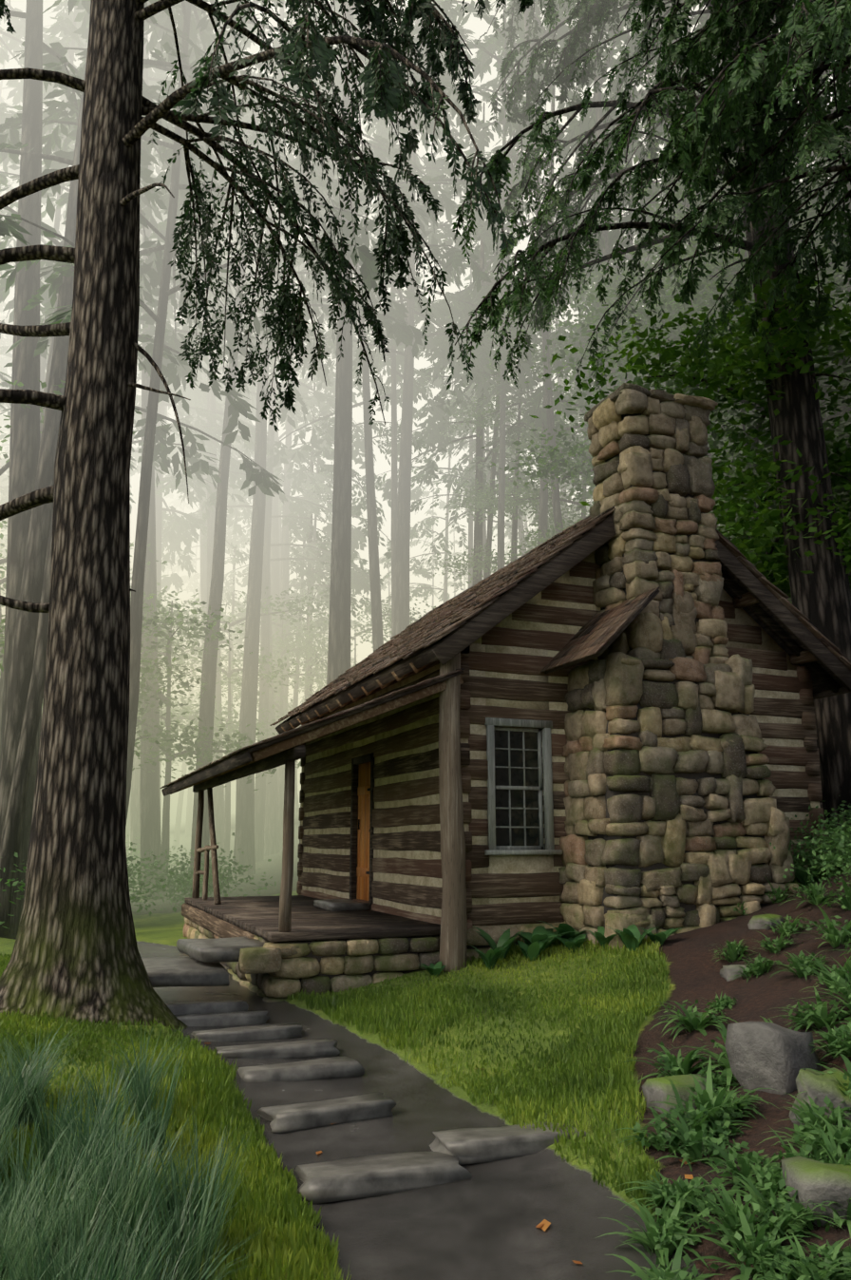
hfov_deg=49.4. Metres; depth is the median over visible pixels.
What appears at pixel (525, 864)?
cabin chinking
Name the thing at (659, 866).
cabin mortar
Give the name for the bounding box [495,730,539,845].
cabin window glass
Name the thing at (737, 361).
broadleaf foliage
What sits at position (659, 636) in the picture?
cabin stonework
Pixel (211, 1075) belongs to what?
lawn grass
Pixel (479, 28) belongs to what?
fog dome
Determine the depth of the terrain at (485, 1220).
5.31 m
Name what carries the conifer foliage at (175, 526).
attached to the tree wood at (28, 534)
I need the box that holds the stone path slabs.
[141,898,586,1203]
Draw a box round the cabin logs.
[181,561,827,943]
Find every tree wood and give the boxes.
[0,0,511,1029]
[0,0,850,938]
[455,0,850,844]
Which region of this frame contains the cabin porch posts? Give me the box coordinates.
[191,652,467,972]
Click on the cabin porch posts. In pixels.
(453, 938)
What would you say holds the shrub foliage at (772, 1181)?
on the terrain at (485, 1220)
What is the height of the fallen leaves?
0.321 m
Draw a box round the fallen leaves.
[204,1042,695,1263]
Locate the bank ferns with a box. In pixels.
[595,841,850,1279]
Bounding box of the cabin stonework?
[182,382,815,1002]
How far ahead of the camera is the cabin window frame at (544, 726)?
10.12 m
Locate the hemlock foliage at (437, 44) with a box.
[0,0,534,432]
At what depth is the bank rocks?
5.03 m
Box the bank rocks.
[641,914,850,1225]
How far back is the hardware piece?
12.85 m
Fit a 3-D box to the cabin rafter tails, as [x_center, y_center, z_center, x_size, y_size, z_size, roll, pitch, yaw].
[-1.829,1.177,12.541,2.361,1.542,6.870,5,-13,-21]
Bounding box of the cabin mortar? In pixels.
[288,413,784,992]
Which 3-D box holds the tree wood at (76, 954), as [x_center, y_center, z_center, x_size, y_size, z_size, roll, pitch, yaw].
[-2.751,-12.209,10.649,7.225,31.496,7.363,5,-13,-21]
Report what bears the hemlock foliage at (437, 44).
attached to the tree wood at (76, 954)
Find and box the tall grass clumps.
[0,1016,261,1279]
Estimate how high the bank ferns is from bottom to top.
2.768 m
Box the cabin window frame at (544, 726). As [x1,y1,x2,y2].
[484,717,562,855]
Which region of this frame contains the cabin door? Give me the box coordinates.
[356,762,370,900]
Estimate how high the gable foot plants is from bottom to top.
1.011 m
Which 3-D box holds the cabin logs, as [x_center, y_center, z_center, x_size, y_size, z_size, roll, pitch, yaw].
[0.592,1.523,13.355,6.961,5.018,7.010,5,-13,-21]
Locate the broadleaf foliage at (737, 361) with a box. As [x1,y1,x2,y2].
[0,74,850,790]
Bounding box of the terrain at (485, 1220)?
[0,803,850,1279]
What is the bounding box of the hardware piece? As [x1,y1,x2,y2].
[358,787,370,874]
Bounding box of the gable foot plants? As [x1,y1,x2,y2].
[418,867,828,975]
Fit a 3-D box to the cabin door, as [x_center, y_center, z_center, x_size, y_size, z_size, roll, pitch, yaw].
[-0.803,2.623,12.631,0.052,1.890,0.774,5,-13,-21]
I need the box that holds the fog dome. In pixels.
[0,0,836,824]
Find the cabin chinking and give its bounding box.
[300,550,821,931]
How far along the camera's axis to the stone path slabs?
5.41 m
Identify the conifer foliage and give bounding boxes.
[0,0,850,719]
[452,0,850,390]
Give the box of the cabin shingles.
[159,505,850,788]
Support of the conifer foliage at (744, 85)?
attached to the tree wood at (822, 597)
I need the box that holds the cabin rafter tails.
[170,662,463,794]
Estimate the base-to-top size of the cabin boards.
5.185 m
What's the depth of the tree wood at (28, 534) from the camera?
24.18 m
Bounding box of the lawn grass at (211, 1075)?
[0,840,850,1279]
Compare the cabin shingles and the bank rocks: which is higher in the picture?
the cabin shingles
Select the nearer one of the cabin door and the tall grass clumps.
the tall grass clumps
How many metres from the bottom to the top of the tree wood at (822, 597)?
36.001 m
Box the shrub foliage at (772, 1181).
[0,795,850,1279]
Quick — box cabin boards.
[161,514,850,941]

